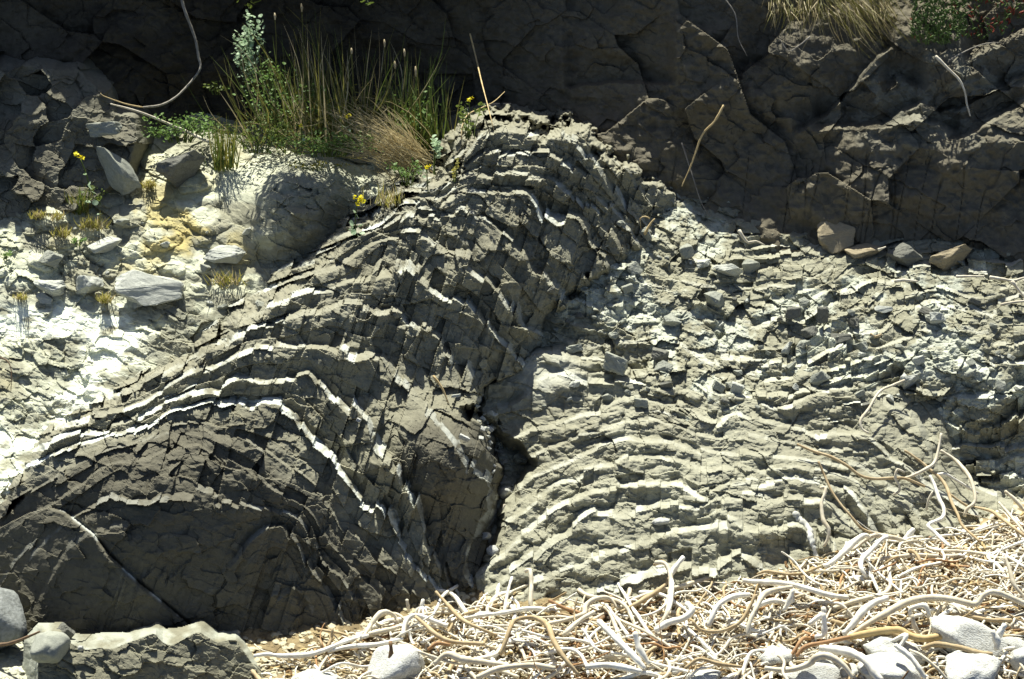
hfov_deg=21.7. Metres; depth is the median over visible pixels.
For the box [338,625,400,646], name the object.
kelp stalk
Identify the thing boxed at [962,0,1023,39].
succulent
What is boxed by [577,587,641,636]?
kelp stalk
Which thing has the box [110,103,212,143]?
stick
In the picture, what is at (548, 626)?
kelp stalk
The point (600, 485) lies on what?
folded outcrop
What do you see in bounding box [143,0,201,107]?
vine
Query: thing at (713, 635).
kelp stalk
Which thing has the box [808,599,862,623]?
kelp stalk
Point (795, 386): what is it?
rock fragment
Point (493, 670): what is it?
kelp stalk
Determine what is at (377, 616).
kelp stalk
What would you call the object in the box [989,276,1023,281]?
stick
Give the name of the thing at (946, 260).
boulder
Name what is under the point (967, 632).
boulder
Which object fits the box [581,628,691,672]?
kelp stalk
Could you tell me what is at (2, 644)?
stick
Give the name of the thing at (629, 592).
kelp stalk
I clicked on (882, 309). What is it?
rock fragment
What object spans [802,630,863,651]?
kelp stalk
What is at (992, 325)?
rock fragment
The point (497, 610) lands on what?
kelp stalk
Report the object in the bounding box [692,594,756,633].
kelp stalk
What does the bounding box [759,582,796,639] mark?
kelp stalk
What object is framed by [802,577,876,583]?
kelp stalk
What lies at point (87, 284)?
boulder
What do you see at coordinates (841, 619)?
kelp stalk
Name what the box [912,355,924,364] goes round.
rock fragment
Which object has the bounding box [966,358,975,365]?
rock fragment
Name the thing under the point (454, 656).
kelp stalk
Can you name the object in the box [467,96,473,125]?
yellow flower
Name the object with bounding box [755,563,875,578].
kelp stalk
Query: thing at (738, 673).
kelp stalk
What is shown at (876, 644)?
boulder
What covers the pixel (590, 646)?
kelp stalk
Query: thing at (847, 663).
kelp stalk
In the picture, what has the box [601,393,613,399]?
rock fragment
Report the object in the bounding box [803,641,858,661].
kelp stalk
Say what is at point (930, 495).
kelp stalk
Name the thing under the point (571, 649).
kelp stalk
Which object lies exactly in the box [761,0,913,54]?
hanging grass
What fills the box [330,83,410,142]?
leafy plant
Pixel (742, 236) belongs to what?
stick
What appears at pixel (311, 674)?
boulder
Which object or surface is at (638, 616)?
kelp stalk
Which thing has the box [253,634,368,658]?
kelp stalk
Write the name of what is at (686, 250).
rock block
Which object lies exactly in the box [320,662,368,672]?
kelp stalk
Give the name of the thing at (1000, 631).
kelp stalk
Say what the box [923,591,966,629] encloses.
kelp stalk
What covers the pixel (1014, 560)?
kelp stalk
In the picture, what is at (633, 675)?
kelp stalk
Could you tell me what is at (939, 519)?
kelp stalk
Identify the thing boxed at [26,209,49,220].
grass tuft
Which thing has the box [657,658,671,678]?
kelp stalk
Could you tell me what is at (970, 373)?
rock fragment
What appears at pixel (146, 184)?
grass tuft
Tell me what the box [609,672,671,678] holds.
kelp stalk
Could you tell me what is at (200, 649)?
rock ledge
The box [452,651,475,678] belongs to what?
kelp stalk
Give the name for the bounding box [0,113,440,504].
bank
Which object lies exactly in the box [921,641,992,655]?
kelp stalk
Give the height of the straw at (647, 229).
0.083 m
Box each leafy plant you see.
[0,250,12,259]
[71,237,86,246]
[81,185,107,204]
[142,111,227,143]
[203,80,229,94]
[207,118,297,152]
[228,54,328,140]
[231,9,264,94]
[263,127,387,156]
[285,158,349,170]
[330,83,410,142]
[384,157,425,185]
[388,86,440,141]
[430,134,442,174]
[451,157,458,181]
[456,101,486,138]
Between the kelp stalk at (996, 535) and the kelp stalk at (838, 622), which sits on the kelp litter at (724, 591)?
the kelp stalk at (838, 622)
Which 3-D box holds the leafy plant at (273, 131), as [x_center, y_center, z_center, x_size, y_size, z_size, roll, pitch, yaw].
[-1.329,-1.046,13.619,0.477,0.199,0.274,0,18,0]
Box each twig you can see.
[0,357,11,386]
[100,93,142,107]
[460,91,504,138]
[469,33,493,129]
[681,143,710,216]
[725,0,746,55]
[780,36,809,50]
[948,42,1000,60]
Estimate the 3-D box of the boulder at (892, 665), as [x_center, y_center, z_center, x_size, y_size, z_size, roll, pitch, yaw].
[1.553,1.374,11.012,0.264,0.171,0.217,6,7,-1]
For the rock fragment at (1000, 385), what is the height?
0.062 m
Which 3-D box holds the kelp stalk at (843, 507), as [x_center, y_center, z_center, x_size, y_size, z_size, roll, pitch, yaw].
[1.550,0.737,12.100,0.426,0.286,0.103,11,21,31]
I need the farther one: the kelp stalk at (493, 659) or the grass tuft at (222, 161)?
the grass tuft at (222, 161)
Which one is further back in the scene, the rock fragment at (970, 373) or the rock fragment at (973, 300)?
the rock fragment at (973, 300)
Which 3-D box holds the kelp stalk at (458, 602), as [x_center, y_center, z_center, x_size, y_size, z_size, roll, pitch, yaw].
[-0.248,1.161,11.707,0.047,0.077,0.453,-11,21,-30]
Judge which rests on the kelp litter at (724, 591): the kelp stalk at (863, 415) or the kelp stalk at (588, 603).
the kelp stalk at (588, 603)
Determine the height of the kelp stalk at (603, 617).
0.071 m
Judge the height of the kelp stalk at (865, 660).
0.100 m
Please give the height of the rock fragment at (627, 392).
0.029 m
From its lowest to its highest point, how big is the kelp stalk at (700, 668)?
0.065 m
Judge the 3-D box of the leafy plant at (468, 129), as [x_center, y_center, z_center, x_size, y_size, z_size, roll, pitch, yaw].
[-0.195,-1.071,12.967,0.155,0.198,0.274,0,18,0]
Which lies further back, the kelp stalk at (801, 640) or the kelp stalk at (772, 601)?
the kelp stalk at (772, 601)
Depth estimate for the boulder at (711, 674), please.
11.05 m
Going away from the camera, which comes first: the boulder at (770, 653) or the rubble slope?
the boulder at (770, 653)
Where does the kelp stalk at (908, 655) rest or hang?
on the kelp litter at (724, 591)
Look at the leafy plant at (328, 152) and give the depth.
13.48 m
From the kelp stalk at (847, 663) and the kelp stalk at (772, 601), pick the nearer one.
the kelp stalk at (847, 663)
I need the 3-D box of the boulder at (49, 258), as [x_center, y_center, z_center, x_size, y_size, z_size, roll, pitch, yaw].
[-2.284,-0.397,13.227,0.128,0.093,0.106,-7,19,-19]
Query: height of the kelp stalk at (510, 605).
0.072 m
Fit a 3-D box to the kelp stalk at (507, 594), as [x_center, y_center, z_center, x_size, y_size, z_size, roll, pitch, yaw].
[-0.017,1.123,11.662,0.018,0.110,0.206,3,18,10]
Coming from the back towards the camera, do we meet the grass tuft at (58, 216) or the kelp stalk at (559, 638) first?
the grass tuft at (58, 216)
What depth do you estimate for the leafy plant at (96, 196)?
13.43 m
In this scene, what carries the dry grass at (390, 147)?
on the folded outcrop at (242, 470)
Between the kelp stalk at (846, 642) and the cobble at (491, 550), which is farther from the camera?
the cobble at (491, 550)
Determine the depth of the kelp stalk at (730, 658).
11.15 m
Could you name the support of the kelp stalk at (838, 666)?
on the kelp litter at (724, 591)
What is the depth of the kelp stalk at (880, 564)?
11.91 m
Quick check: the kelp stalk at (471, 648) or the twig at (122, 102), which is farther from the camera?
the twig at (122, 102)
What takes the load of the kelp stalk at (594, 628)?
on the kelp litter at (724, 591)
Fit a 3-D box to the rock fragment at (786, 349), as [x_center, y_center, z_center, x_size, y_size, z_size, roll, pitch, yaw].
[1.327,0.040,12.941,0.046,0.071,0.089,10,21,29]
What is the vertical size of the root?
0.293 m
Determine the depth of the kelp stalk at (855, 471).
12.31 m
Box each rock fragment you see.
[36,292,52,303]
[113,218,129,225]
[133,303,141,307]
[160,241,169,247]
[200,264,210,271]
[217,304,227,308]
[242,227,250,234]
[255,299,263,309]
[486,410,493,415]
[546,286,554,293]
[559,346,572,352]
[567,344,582,352]
[569,381,579,386]
[575,312,584,318]
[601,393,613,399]
[608,332,618,339]
[616,220,624,226]
[620,283,632,293]
[624,275,633,281]
[624,389,630,394]
[626,261,642,274]
[634,398,647,407]
[639,226,651,241]
[639,347,668,359]
[654,360,672,371]
[660,381,672,388]
[662,313,681,325]
[693,259,710,268]
[704,291,724,307]
[712,263,742,275]
[712,380,724,392]
[720,398,728,404]
[725,382,731,387]
[730,381,744,394]
[733,369,742,375]
[742,259,759,273]
[781,341,791,354]
[787,361,796,370]
[792,383,798,389]
[796,340,809,347]
[798,297,809,306]
[801,326,818,337]
[810,371,830,385]
[822,296,829,303]
[831,333,852,342]
[847,309,854,315]
[847,318,858,327]
[852,341,867,351]
[855,390,870,397]
[856,352,865,356]
[874,305,892,312]
[886,394,893,402]
[895,344,905,350]
[898,373,907,385]
[901,374,918,389]
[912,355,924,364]
[917,306,931,314]
[924,314,938,324]
[929,312,945,323]
[964,369,975,377]
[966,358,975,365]
[967,297,980,304]
[989,323,997,328]
[994,380,1005,390]
[1006,354,1015,360]
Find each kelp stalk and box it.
[251,669,260,678]
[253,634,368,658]
[316,627,372,654]
[318,654,328,670]
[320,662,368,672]
[326,628,333,646]
[327,637,403,652]
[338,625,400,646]
[351,609,399,643]
[356,612,484,633]
[358,670,372,678]
[379,601,501,628]
[388,641,393,657]
[389,623,414,643]
[399,641,518,678]
[401,613,447,636]
[405,599,410,611]
[414,615,484,645]
[416,584,458,642]
[416,624,474,664]
[417,602,512,647]
[422,605,482,643]
[427,641,449,650]
[432,651,508,665]
[435,590,497,636]
[437,588,485,624]
[443,650,455,678]
[449,606,556,622]
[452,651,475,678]
[454,637,522,676]
[457,645,491,667]
[468,625,565,651]
[476,590,512,624]
[476,602,565,611]
[476,662,555,678]
[482,583,516,652]
[482,617,525,674]
[484,583,528,639]
[484,651,499,675]
[498,615,579,675]
[502,576,512,616]
[506,628,596,645]
[508,616,603,646]
[509,655,600,678]
[515,632,526,660]
[524,568,533,605]
[530,611,666,633]
[533,662,561,678]
[534,647,589,674]
[540,643,615,678]
[543,650,562,677]
[544,595,619,626]
[548,599,580,613]
[562,610,595,636]
[566,632,609,654]
[570,661,642,670]
[574,655,676,676]
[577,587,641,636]
[580,598,631,633]
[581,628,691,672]
[582,623,640,646]
[583,586,631,645]
[585,662,641,673]
[587,643,725,664]
[591,604,622,646]
[595,604,614,619]
[596,619,645,669]
[601,602,629,635]
[605,593,710,628]
[607,576,710,613]
[609,603,685,654]
[609,633,688,639]
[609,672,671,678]
[612,629,719,666]
[613,671,671,678]
[617,582,650,631]
[617,583,668,617]
[620,578,668,613]
[622,646,658,664]
[632,631,650,664]
[638,590,695,617]
[638,669,757,676]
[649,583,715,626]
[654,560,672,626]
[654,601,694,632]
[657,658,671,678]
[660,596,707,643]
[661,613,703,671]
[665,555,684,619]
[669,674,694,678]
[676,607,681,644]
[681,642,736,670]
[684,657,741,669]
[685,620,716,656]
[686,664,729,678]
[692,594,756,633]
[693,634,777,669]
[696,578,712,604]
[699,615,731,672]
[706,593,750,626]
[706,653,758,665]
[720,604,748,659]
[721,669,759,678]
[726,622,771,634]
[733,658,758,678]
[740,633,777,678]
[740,649,766,677]
[742,578,848,599]
[742,659,795,678]
[745,594,871,606]
[746,585,792,635]
[746,598,794,608]
[752,656,762,676]
[754,559,807,588]
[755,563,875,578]
[756,646,864,678]
[757,565,820,575]
[758,614,796,635]
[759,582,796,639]
[760,672,777,678]
[764,652,853,678]
[765,618,774,646]
[776,632,804,645]
[776,634,814,664]
[777,643,793,666]
[777,654,787,678]
[782,589,794,611]
[789,613,929,626]
[793,561,838,569]
[793,588,828,606]
[795,635,849,656]
[797,443,925,487]
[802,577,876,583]
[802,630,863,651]
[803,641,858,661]
[807,606,826,625]
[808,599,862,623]
[815,613,827,638]
[818,461,899,536]
[818,560,892,612]
[818,640,856,652]
[819,486,830,546]
[819,645,883,678]
[821,596,832,637]
[823,533,869,568]
[828,617,913,642]
[835,571,843,601]
[839,553,876,609]
[840,658,851,678]
[841,553,961,561]
[841,595,888,635]
[844,639,865,660]
[845,565,885,579]
[847,589,1023,635]
[849,626,941,641]
[850,558,892,575]
[852,533,922,550]
[858,535,888,576]
[859,379,904,433]
[861,563,910,584]
[868,544,888,607]
[870,539,888,579]
[873,534,916,586]
[873,607,890,635]
[883,546,945,583]
[890,633,908,645]
[893,468,904,494]
[894,643,926,678]
[899,527,915,542]
[901,433,942,479]
[903,608,939,627]
[904,450,980,542]
[907,606,931,618]
[908,549,923,577]
[908,603,930,617]
[909,649,946,678]
[911,614,919,633]
[913,566,985,614]
[917,603,931,651]
[921,551,1022,564]
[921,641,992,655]
[921,668,944,678]
[922,522,997,544]
[922,646,1014,660]
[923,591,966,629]
[925,544,1008,576]
[925,607,953,634]
[926,475,950,547]
[926,491,932,509]
[926,605,946,624]
[927,536,992,568]
[936,601,1023,630]
[937,472,978,494]
[940,449,976,516]
[940,610,1023,622]
[944,528,1007,548]
[950,527,979,567]
[951,494,967,506]
[955,546,1023,551]
[956,527,1014,538]
[974,506,1023,536]
[974,510,999,529]
[975,605,1021,612]
[978,536,1021,556]
[986,551,1005,588]
[990,540,1023,553]
[990,630,1000,650]
[996,548,1023,567]
[996,623,1006,637]
[998,502,1023,532]
[998,573,1023,590]
[999,651,1007,662]
[999,668,1023,677]
[1003,556,1023,597]
[1003,631,1023,636]
[1003,650,1023,669]
[1004,490,1023,510]
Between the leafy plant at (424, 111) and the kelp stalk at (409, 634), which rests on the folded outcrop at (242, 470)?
the leafy plant at (424, 111)
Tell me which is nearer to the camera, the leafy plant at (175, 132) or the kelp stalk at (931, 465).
the kelp stalk at (931, 465)
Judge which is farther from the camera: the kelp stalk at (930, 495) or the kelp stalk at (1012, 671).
the kelp stalk at (930, 495)
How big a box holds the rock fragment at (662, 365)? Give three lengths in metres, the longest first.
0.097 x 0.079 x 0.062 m
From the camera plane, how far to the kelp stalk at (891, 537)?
11.98 m
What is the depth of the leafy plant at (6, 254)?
13.27 m
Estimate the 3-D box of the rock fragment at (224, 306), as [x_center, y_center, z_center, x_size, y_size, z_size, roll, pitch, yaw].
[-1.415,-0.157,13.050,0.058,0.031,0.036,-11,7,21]
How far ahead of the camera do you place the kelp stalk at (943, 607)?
11.38 m
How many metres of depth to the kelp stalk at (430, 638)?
11.55 m
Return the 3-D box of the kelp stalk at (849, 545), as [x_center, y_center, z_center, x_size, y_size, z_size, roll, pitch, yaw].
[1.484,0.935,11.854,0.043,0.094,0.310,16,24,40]
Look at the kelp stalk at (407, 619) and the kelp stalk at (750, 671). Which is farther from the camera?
the kelp stalk at (407, 619)
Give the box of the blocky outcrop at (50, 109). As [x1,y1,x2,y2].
[0,49,154,221]
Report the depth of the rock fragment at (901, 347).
12.88 m
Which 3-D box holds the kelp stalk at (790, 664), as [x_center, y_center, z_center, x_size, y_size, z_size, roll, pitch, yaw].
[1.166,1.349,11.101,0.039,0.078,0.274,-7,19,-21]
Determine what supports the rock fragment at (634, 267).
on the rubble slope
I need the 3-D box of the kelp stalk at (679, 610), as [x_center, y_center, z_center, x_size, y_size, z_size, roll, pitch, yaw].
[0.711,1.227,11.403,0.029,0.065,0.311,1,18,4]
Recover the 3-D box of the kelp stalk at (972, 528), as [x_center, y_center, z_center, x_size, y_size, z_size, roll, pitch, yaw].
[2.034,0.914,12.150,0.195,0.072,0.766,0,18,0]
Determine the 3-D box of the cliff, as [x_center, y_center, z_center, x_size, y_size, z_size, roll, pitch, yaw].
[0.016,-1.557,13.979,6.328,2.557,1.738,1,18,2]
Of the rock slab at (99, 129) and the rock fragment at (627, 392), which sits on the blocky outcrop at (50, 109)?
the rock slab at (99, 129)
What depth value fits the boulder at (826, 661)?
11.10 m
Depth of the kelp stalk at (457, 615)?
11.44 m
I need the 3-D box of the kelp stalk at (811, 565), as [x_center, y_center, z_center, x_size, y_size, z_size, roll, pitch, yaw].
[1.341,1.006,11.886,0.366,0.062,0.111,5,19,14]
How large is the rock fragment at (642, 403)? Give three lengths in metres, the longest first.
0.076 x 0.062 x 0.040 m
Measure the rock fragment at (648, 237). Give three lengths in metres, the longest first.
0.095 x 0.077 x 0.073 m
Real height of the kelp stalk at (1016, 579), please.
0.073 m
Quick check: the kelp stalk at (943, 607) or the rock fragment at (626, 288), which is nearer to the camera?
the kelp stalk at (943, 607)
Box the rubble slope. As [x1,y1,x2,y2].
[433,147,1023,552]
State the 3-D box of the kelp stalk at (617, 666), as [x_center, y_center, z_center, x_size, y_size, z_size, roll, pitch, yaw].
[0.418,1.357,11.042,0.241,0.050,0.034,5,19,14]
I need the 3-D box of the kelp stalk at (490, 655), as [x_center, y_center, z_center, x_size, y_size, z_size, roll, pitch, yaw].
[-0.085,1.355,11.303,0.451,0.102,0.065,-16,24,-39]
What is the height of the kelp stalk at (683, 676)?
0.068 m
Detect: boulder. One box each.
[0,587,27,648]
[30,630,70,663]
[33,280,65,296]
[38,250,63,267]
[57,622,74,639]
[75,275,103,294]
[87,236,121,253]
[114,270,184,305]
[155,149,205,187]
[203,245,245,263]
[291,669,337,678]
[366,644,424,678]
[685,669,721,678]
[758,645,791,665]
[785,662,841,678]
[816,659,837,665]
[817,221,855,253]
[844,243,882,258]
[857,652,920,678]
[863,636,925,663]
[886,243,922,266]
[929,244,971,271]
[931,614,1007,657]
[945,650,1000,678]
[1003,637,1023,650]
[1009,647,1023,678]
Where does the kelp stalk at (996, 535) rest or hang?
on the folded outcrop at (600, 485)
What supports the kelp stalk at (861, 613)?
on the kelp litter at (724, 591)
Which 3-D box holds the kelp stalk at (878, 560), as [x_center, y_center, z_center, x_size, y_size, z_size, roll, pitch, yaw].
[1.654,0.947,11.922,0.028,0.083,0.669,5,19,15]
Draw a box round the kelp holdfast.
[415,599,431,615]
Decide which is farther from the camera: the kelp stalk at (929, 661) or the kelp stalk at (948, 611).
the kelp stalk at (948, 611)
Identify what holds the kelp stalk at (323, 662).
on the kelp litter at (724, 591)
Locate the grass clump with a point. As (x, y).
(317, 124)
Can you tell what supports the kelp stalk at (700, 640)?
on the kelp litter at (724, 591)
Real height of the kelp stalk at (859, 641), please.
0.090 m
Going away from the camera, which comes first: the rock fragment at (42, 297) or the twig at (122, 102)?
the rock fragment at (42, 297)
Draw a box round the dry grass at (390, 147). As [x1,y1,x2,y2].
[303,90,441,182]
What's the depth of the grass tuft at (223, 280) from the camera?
13.12 m
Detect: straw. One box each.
[432,375,448,402]
[644,218,654,234]
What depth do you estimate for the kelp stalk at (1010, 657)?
11.01 m
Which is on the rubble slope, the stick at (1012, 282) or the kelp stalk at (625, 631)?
the stick at (1012, 282)
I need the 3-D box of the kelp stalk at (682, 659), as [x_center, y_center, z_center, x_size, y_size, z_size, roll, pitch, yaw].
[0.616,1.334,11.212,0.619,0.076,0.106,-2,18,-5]
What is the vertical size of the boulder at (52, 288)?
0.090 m
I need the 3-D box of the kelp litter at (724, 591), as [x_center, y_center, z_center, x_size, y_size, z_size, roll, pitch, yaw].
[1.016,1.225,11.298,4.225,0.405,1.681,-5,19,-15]
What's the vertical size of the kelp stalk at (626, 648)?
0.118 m
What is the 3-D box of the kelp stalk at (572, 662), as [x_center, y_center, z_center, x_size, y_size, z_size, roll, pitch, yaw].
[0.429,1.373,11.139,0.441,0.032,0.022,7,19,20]
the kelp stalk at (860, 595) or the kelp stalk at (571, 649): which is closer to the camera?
the kelp stalk at (571, 649)
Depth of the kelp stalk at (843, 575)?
11.70 m
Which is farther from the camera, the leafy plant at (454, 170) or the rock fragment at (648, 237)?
the rock fragment at (648, 237)
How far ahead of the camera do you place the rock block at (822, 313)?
13.00 m
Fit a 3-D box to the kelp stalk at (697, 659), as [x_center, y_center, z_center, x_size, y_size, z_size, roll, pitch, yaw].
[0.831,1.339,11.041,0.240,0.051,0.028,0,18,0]
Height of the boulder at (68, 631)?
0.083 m
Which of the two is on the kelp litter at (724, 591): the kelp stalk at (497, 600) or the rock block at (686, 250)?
the kelp stalk at (497, 600)
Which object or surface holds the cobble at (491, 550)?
on the folded outcrop at (600, 485)
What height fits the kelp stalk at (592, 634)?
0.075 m
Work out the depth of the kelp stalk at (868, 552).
11.70 m
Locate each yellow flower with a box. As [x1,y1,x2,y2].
[73,151,100,214]
[299,124,304,151]
[342,113,350,135]
[348,195,365,235]
[423,164,430,192]
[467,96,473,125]
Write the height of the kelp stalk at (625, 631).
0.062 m
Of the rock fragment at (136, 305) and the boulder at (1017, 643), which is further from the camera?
the rock fragment at (136, 305)
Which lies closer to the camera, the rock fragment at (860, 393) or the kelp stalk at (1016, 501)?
the kelp stalk at (1016, 501)
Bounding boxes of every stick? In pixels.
[0,631,39,646]
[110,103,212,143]
[681,105,724,185]
[737,229,764,244]
[894,278,918,282]
[956,275,983,277]
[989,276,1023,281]
[1000,300,1023,305]
[1010,280,1023,297]
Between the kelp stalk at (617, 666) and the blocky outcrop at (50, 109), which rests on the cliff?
the blocky outcrop at (50, 109)
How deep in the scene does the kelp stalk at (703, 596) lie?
11.61 m
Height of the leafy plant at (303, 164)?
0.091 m
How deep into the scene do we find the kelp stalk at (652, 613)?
11.49 m
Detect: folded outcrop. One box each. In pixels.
[0,104,675,635]
[470,338,1017,604]
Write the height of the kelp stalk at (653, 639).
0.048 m
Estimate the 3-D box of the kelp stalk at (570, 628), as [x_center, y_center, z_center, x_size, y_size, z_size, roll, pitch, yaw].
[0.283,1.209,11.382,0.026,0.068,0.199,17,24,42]
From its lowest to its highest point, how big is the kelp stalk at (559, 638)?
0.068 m
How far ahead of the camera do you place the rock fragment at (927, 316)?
13.04 m
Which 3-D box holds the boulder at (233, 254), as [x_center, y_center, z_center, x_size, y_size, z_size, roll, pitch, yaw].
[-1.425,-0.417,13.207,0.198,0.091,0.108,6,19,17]
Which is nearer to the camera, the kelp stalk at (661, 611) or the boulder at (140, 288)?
the kelp stalk at (661, 611)
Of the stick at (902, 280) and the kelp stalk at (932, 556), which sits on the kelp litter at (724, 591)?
the kelp stalk at (932, 556)
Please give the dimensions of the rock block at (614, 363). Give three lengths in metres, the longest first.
0.131 x 0.128 x 0.083 m
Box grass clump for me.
[183,3,463,162]
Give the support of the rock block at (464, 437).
on the folded outcrop at (242, 470)
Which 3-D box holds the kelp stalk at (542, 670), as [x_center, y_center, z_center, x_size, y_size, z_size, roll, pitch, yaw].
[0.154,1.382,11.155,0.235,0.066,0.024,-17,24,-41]
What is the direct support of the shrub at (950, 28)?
on the cliff
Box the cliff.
[0,0,1023,263]
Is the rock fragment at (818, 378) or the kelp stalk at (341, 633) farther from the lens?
the rock fragment at (818, 378)
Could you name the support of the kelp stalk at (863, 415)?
on the folded outcrop at (600, 485)
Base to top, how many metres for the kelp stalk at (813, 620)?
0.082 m
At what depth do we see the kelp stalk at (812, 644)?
11.11 m
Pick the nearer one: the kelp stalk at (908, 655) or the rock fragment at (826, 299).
the kelp stalk at (908, 655)
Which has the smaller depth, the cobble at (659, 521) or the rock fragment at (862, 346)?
the cobble at (659, 521)
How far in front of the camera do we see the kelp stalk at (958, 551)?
11.87 m
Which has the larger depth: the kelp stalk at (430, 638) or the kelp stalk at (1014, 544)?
the kelp stalk at (1014, 544)
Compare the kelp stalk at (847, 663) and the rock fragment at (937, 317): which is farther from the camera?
the rock fragment at (937, 317)
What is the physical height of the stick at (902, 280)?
0.026 m
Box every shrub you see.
[237,0,373,7]
[909,0,968,45]
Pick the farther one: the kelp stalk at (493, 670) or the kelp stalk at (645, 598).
the kelp stalk at (645, 598)
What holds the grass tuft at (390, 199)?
on the folded outcrop at (242, 470)
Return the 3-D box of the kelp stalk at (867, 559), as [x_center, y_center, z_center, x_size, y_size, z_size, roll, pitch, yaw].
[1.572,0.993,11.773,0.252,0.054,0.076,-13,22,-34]
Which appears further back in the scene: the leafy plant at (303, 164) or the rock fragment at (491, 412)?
the leafy plant at (303, 164)
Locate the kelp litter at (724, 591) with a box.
[254,508,1023,678]
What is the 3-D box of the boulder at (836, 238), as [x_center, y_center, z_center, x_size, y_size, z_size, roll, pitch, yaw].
[1.633,-0.527,13.509,0.198,0.180,0.152,11,7,-1]
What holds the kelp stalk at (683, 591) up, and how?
on the kelp litter at (724, 591)
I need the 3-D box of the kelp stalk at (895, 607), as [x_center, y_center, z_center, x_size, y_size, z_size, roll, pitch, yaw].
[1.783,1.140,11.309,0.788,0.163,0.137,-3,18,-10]
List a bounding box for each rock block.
[451,394,460,397]
[459,433,469,441]
[603,351,627,375]
[679,243,693,258]
[785,306,800,318]
[817,306,828,322]
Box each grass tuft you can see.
[12,292,29,299]
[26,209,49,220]
[45,208,67,220]
[50,224,76,237]
[64,186,92,214]
[73,214,111,231]
[93,291,114,303]
[141,177,156,188]
[199,116,243,171]
[204,265,248,289]
[361,180,403,207]
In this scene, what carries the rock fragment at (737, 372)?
on the rubble slope
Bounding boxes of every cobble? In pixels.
[482,532,490,539]
[486,545,498,555]
[498,486,511,498]
[652,517,669,525]
[840,663,859,678]
[944,603,961,612]
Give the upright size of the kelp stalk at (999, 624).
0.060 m
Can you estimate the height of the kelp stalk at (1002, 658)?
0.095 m
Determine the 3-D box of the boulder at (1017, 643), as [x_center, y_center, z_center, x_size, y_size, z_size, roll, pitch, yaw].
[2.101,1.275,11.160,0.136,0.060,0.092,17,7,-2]
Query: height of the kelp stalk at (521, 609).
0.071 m
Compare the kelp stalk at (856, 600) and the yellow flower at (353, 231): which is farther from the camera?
the yellow flower at (353, 231)
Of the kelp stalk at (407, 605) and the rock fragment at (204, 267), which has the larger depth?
the rock fragment at (204, 267)
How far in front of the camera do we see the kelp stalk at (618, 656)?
11.16 m
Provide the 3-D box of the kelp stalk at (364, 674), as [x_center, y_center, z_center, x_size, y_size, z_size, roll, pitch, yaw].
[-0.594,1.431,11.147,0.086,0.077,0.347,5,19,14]
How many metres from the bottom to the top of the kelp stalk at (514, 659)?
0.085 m
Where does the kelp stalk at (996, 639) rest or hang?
on the boulder at (961, 664)
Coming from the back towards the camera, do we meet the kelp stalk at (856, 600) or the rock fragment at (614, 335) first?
the rock fragment at (614, 335)
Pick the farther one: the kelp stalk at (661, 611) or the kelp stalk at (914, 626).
the kelp stalk at (661, 611)
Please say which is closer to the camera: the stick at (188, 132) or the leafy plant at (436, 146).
the leafy plant at (436, 146)
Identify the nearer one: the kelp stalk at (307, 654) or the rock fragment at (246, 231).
the kelp stalk at (307, 654)
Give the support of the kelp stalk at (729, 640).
on the kelp litter at (724, 591)
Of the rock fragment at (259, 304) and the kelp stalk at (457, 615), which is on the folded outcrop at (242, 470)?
the rock fragment at (259, 304)
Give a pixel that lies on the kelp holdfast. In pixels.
(422, 607)
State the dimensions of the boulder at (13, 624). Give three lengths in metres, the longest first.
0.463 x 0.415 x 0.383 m
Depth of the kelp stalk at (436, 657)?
11.19 m
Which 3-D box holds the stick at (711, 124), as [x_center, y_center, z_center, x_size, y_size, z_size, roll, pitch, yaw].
[0.971,-0.990,13.609,0.228,0.412,0.028,-5,19,-15]
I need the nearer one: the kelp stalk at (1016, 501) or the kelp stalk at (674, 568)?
the kelp stalk at (674, 568)
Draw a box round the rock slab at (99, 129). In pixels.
[86,121,122,136]
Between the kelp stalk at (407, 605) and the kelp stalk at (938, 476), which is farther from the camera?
the kelp stalk at (938, 476)
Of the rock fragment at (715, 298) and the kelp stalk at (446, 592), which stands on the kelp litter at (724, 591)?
the kelp stalk at (446, 592)
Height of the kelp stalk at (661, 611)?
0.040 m
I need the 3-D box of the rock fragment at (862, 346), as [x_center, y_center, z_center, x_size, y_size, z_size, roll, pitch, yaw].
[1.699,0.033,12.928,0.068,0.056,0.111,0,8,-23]
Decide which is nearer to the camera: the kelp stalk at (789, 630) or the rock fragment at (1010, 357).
the kelp stalk at (789, 630)
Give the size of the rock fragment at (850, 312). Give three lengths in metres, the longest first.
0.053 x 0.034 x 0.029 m
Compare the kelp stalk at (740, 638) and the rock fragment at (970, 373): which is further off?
the rock fragment at (970, 373)
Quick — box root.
[935,55,970,115]
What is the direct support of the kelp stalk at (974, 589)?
on the kelp litter at (724, 591)
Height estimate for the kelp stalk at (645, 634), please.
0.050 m
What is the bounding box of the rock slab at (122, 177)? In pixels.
[96,146,140,194]
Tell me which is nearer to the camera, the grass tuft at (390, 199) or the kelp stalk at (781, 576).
the kelp stalk at (781, 576)
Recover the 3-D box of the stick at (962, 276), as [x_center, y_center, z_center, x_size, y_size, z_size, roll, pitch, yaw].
[2.272,-0.311,13.246,0.143,0.018,0.016,0,18,0]
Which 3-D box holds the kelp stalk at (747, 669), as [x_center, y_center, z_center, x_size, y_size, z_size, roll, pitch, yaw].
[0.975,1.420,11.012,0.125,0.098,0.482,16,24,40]
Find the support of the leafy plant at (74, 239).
on the bank
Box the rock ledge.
[22,620,263,678]

